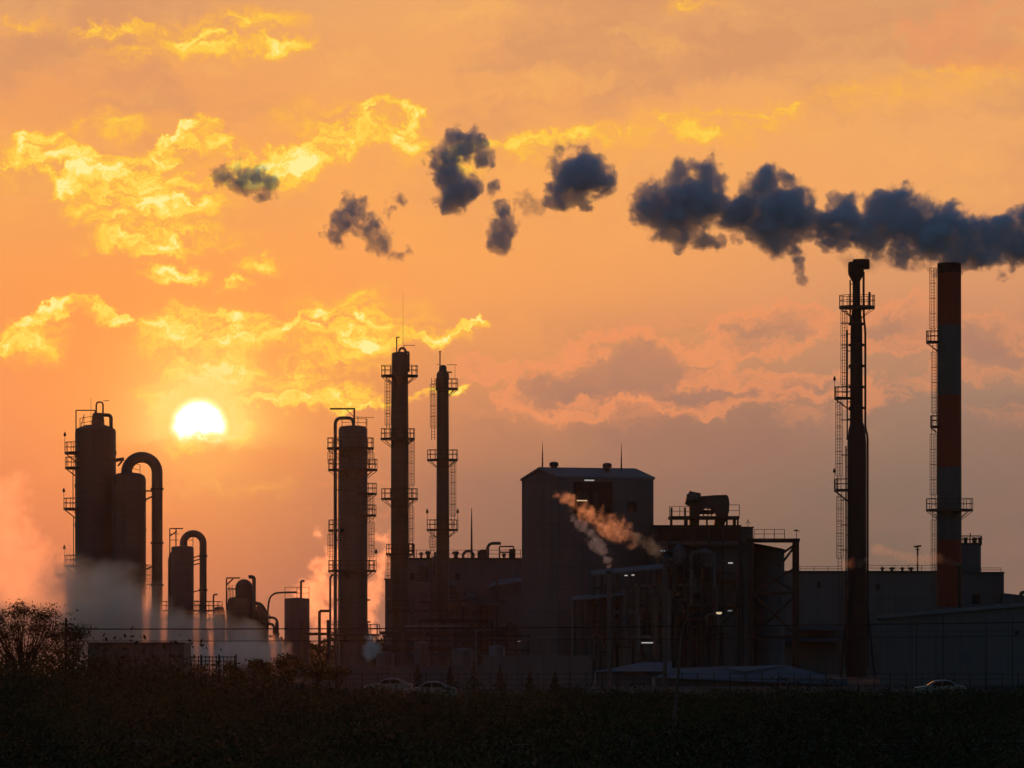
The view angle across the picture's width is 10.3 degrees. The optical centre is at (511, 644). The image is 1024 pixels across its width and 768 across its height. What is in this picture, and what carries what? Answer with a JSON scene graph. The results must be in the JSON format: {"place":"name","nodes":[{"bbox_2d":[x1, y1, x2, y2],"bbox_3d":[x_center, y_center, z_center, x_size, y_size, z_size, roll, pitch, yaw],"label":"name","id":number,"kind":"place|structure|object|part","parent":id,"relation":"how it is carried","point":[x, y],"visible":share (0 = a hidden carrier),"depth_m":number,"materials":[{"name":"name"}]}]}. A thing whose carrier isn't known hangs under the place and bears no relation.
{"place":"outdoors","nodes":[
{"label":"outdoors","id":0,"kind":"place"},
{"bbox_2d":[0,0,1023,652],"label":"sky","id":1,"kind":"structure","parent":0,"point":[638,225],"materials":[{"name":"orange"}]},
{"bbox_2d":[2,654,1023,767],"bbox_3d":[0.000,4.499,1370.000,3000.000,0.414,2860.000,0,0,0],"label":"ground","id":2,"kind":"structure","parent":0,"point":[528,752],"depth_m":245.34,"materials":[{"name":"green plant"}]},
{"bbox_2d":[0,598,85,683],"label":"tree","id":3,"kind":"object","parent":2,"relation":"on","point":[5,637],"visible":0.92,"depth_m":419.33,"materials":[{"name":"brown plant"}]},
{"bbox_2d":[29,623,101,681],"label":"tree","id":4,"kind":"object","parent":2,"relation":"on","point":[74,645],"visible":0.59,"depth_m":425.46,"materials":[{"name":"green plant"}]},
{"bbox_2d":[0,630,382,666],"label":"distant woods","id":5,"kind":"object","parent":2,"relation":"on","point":[313,652],"visible":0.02,"depth_m":1193.05,"materials":[{"name":"green plant"}]},
{"bbox_2d":[0,625,1023,767],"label":"scrub","id":6,"kind":"object","parent":2,"relation":"on","point":[88,694],"visible":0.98,"depth_m":258.40,"materials":[{"name":"green plant"}]},
{"bbox_2d":[258,691,1021,691],"bbox_3d":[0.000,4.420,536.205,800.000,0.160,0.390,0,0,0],"label":"kerb","id":7,"kind":"structure","parent":2,"relation":"on","point":[679,691],"depth_m":536.01,"materials":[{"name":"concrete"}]},
{"bbox_2d":[669,609,721,738],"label":"street lamp","id":8,"kind":"object","parent":2,"relation":"on","point":[678,674],"visible":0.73,"depth_m":245.94,"materials":[{"name":"metal"}]},
{"bbox_2d":[44,670,1020,690],"bbox_3d":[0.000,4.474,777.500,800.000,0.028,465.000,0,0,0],"label":"yard","id":9,"kind":"structure","parent":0,"point":[868,681],"depth_m":597.01,"materials":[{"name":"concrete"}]},
{"bbox_2d":[63,400,116,668],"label":"reactor tower","id":10,"kind":"structure","parent":9,"relation":"on","point":[94,453],"depth_m":817.45,"materials":[{"name":"metal"}]},
{"bbox_2d":[112,452,163,641],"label":"process vessel","id":11,"kind":"object","parent":9,"relation":"on","point":[129,568],"visible":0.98,"depth_m":814.32,"materials":[{"name":"paint"}]},
{"bbox_2d":[87,642,191,684],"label":"building","id":12,"kind":"structure","parent":9,"relation":"on","point":[160,651],"depth_m":560.00,"materials":[{"name":"paint"}]},
{"bbox_2d":[157,528,221,673],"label":"process vessel","id":13,"kind":"object","parent":9,"relation":"on","point":[181,591],"visible":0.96,"depth_m":803.94,"materials":[{"name":"paint"}]},
{"bbox_2d":[191,654,236,686],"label":"fence","id":14,"kind":"object","parent":9,"relation":"on","point":[219,660],"visible":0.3,"depth_m":589.95,"materials":[{"name":"paint"}]},
{"bbox_2d":[220,660,246,688],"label":"shrub","id":15,"kind":"object","parent":9,"relation":"on","point":[233,667],"visible":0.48,"depth_m":565.46,"materials":[{"name":"green plant"}]},
{"bbox_2d":[206,575,296,676],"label":"process vessel","id":16,"kind":"object","parent":9,"relation":"on","point":[244,609],"visible":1,"depth_m":798.54,"materials":[{"name":"paint"}]},
{"bbox_2d":[248,658,281,681],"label":"shrub","id":17,"kind":"object","parent":9,"relation":"on","point":[269,668],"visible":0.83,"depth_m":565.56,"materials":[{"name":"green plant"}]},
{"bbox_2d":[273,652,305,687],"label":"shrub","id":18,"kind":"object","parent":9,"relation":"on","point":[285,661],"visible":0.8,"depth_m":567.70,"materials":[{"name":"green plant"}]},
{"bbox_2d":[284,580,328,674],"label":"storage tank","id":19,"kind":"object","parent":9,"relation":"on","point":[296,615],"visible":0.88,"depth_m":848.22,"materials":[{"name":"metal"}]},
{"bbox_2d":[299,658,331,685],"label":"shrub","id":20,"kind":"object","parent":9,"relation":"on","point":[322,667],"visible":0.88,"depth_m":565.79,"materials":[{"name":"green plant"}]},
{"bbox_2d":[325,666,351,689],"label":"shrub","id":21,"kind":"object","parent":9,"relation":"on","point":[340,671],"visible":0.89,"depth_m":563.62,"materials":[{"name":"green plant"}]},
{"bbox_2d":[327,408,379,665],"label":"distillation column","id":22,"kind":"structure","parent":9,"relation":"on","point":[353,540],"depth_m":778.15,"materials":[{"name":"metal"}]},
{"bbox_2d":[376,645,393,665],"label":"storage drum","id":23,"kind":"object","parent":9,"relation":"on","point":[384,658],"visible":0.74,"depth_m":744.06,"materials":[{"name":"metal"}]},
{"bbox_2d":[380,337,417,665],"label":"distillation column","id":24,"kind":"structure","parent":9,"relation":"on","point":[400,554],"depth_m":798.95,"materials":[{"name":"metal"}]},
{"bbox_2d":[411,663,422,686],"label":"young fir","id":25,"kind":"object","parent":9,"relation":"on","point":[417,679],"visible":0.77,"depth_m":551.95,"materials":[{"name":"green plant"}]},
{"bbox_2d":[414,634,427,665],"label":"storage drum","id":26,"kind":"object","parent":9,"relation":"on","point":[420,653],"visible":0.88,"depth_m":744.22,"materials":[{"name":"metal"}]},
{"bbox_2d":[426,351,458,665],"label":"distillation column","id":27,"kind":"structure","parent":9,"relation":"on","point":[442,519],"depth_m":814.23,"materials":[{"name":"metal"}]},
{"bbox_2d":[371,618,529,665],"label":"pipe rack","id":28,"kind":"object","parent":9,"relation":"on","point":[456,633],"visible":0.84,"depth_m":773.88,"materials":[{"name":"metal"}]},
{"bbox_2d":[445,666,455,686],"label":"young fir","id":29,"kind":"object","parent":9,"relation":"on","point":[451,675],"visible":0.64,"depth_m":551.90,"materials":[{"name":"green plant"}]},
{"bbox_2d":[384,508,521,665],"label":"process hall","id":30,"kind":"structure","parent":9,"relation":"on","point":[482,585],"depth_m":860.00,"materials":[{"name":"paint"}]},
{"bbox_2d":[410,573,414,579],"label":"window","id":31,"kind":"structure","parent":30,"relation":"in","point":[412,575],"depth_m":859.88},
{"bbox_2d":[455,573,459,579],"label":"window","id":32,"kind":"structure","parent":30,"relation":"in","point":[457,575],"depth_m":859.88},
{"bbox_2d":[322,656,592,688],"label":"boundary wall","id":33,"kind":"structure","parent":9,"relation":"on","point":[543,667],"depth_m":572.00,"materials":[{"name":"concrete"}]},
{"bbox_2d":[452,641,473,665],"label":"storage drum","id":34,"kind":"object","parent":9,"relation":"on","point":[462,656],"visible":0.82,"depth_m":743.84,"materials":[{"name":"metal"}]},
{"bbox_2d":[466,661,481,690],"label":"young fir","id":35,"kind":"object","parent":9,"relation":"on","point":[473,678],"visible":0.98,"depth_m":552.96,"materials":[{"name":"green plant"}]},
{"bbox_2d":[489,638,504,655],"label":"storage drum","id":36,"kind":"object","parent":9,"relation":"on","point":[496,650],"visible":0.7,"depth_m":744.15,"materials":[{"name":"grey metal"}]},
{"bbox_2d":[492,664,506,690],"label":"young fir","id":37,"kind":"object","parent":9,"relation":"on","point":[501,682],"visible":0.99,"depth_m":551.91,"materials":[{"name":"green plant"}]},
{"bbox_2d":[524,670,535,690],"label":"young fir","id":38,"kind":"object","parent":9,"relation":"on","point":[530,679],"visible":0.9,"depth_m":552.90,"materials":[{"name":"green plant"}]},
{"bbox_2d":[550,671,559,689],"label":"young fir","id":39,"kind":"object","parent":9,"relation":"on","point":[555,680],"visible":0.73,"depth_m":551.89,"materials":[{"name":"green plant"}]},
{"bbox_2d":[606,571,611,686],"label":"steam vent","id":40,"kind":"object","parent":9,"relation":"on","point":[608,573],"visible":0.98,"depth_m":599.77,"materials":[{"name":"metal"}]},
{"bbox_2d":[571,564,670,678],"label":"annex","id":41,"kind":"object","parent":9,"relation":"on","point":[634,610],"visible":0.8,"depth_m":746.32,"materials":[{"name":"paint"}]},
{"bbox_2d":[643,612,659,643],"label":"doorway","id":42,"kind":"structure","parent":41,"relation":"in","point":[649,633],"depth_m":753.86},
{"bbox_2d":[592,662,671,684],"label":"shed","id":43,"kind":"structure","parent":9,"relation":"on","point":[642,670],"depth_m":640.00,"materials":[{"name":"grey metal"}]},
{"bbox_2d":[661,561,668,687],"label":"steam vent","id":44,"kind":"object","parent":9,"relation":"on","point":[664,563],"visible":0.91,"depth_m":584.77,"materials":[{"name":"metal"}]},
{"bbox_2d":[330,672,1018,690],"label":"boundary fence","id":45,"kind":"object","parent":9,"relation":"on","point":[713,680],"visible":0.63,"depth_m":555.95,"materials":[{"name":"grey metal"}]},
{"bbox_2d":[651,491,753,667],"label":"process structure","id":46,"kind":"object","parent":9,"relation":"on","point":[708,567],"visible":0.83,"depth_m":764.60,"materials":[{"name":"metal"}]},
{"bbox_2d":[652,665,849,686],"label":"shed","id":47,"kind":"structure","parent":9,"relation":"on","point":[737,676],"depth_m":610.29,"materials":[{"name":"grey metal"}]},
{"bbox_2d":[754,543,784,665],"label":"silo","id":48,"kind":"object","parent":9,"relation":"on","point":[768,560],"visible":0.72,"depth_m":768.99,"materials":[{"name":"paint"}]},
{"bbox_2d":[746,529,799,667],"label":"gantry","id":49,"kind":"object","parent":9,"relation":"on","point":[794,589],"visible":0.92,"depth_m":762.04,"materials":[{"name":"metal"}]},
{"bbox_2d":[833,259,875,676],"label":"flare stack","id":50,"kind":"object","parent":9,"relation":"on","point":[855,651],"visible":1,"depth_m":789.14,"materials":[{"name":"metal"}]},
{"bbox_2d":[784,545,936,671],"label":"warehouse","id":51,"kind":"structure","parent":9,"relation":"on","point":[891,591],"depth_m":940.00,"materials":[{"name":"paint"}]},
{"bbox_2d":[926,262,972,609],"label":"chimney","id":52,"kind":"object","parent":9,"relation":"on","point":[949,510],"visible":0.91,"depth_m":828.50,"materials":[{"name":"concrete"}]},
{"bbox_2d":[877,603,1023,685],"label":"shed","id":53,"kind":"structure","parent":9,"relation":"on","point":[915,651],"depth_m":615.00,"materials":[{"name":"paint"}]},
{"bbox_2d":[962,572,1023,607],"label":"plant block","id":54,"kind":"structure","parent":9,"relation":"on","point":[982,588],"depth_m":870.50,"materials":[{"name":"paint"}]},
{"bbox_2d":[972,594,979,603],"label":"doorway","id":55,"kind":"structure","parent":54,"relation":"in","point":[975,597],"depth_m":870.44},
{"bbox_2d":[59,618,1023,661],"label":"fence","id":56,"kind":"object","parent":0,"point":[559,627],"visible":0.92,"depth_m":478.27,"materials":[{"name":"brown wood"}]},
{"bbox_2d":[520,441,654,655],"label":"tall building","id":57,"kind":"structure","parent":0,"point":[579,525],"depth_m":773.22,"materials":[{"name":"concrete"}]},
{"bbox_2d":[627,501,636,511],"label":"window","id":58,"kind":"structure","parent":57,"relation":"in","point":[631,505],"depth_m":774.00,"materials":[{"name":"paint"}]},
{"bbox_2d":[202,692,1018,699],"bbox_3d":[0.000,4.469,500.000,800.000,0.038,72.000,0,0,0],"label":"road","id":59,"kind":"structure","parent":0,"point":[510,693],"depth_m":521.98,"materials":[{"name":"grey asphalt"}]},
{"bbox_2d":[364,678,413,692],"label":"parked car","id":60,"kind":"object","parent":59,"relation":"on","point":[390,681],"visible":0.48,"depth_m":517.15,"materials":[{"name":"silver metal"}]},
{"bbox_2d":[403,681,456,698],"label":"parked car","id":61,"kind":"object","parent":59,"relation":"on","point":[426,685],"visible":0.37,"depth_m":471.17,"materials":[{"name":"silver metal"}]},
{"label":"side window","id":62,"kind":"part","parent":61,"relation":"part of","materials":[{"name":"black glass"}]},
{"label":"side window","id":63,"kind":"part","parent":61,"relation":"part of","materials":[{"name":"black glass"}]},
{"bbox_2d":[913,680,966,693],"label":"parked car","id":64,"kind":"object","parent":59,"relation":"on","point":[945,683],"visible":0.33,"depth_m":491.16,"materials":[{"name":"silver metal"}]},
{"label":"side window","id":65,"kind":"part","parent":64,"relation":"part of","materials":[{"name":"black glass"}]},
{"bbox_2d":[962,533,982,571],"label":"storage tank","id":66,"kind":"object","parent":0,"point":[971,557],"visible":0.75,"depth_m":878.42,"materials":[{"name":"metal"}]}
]}

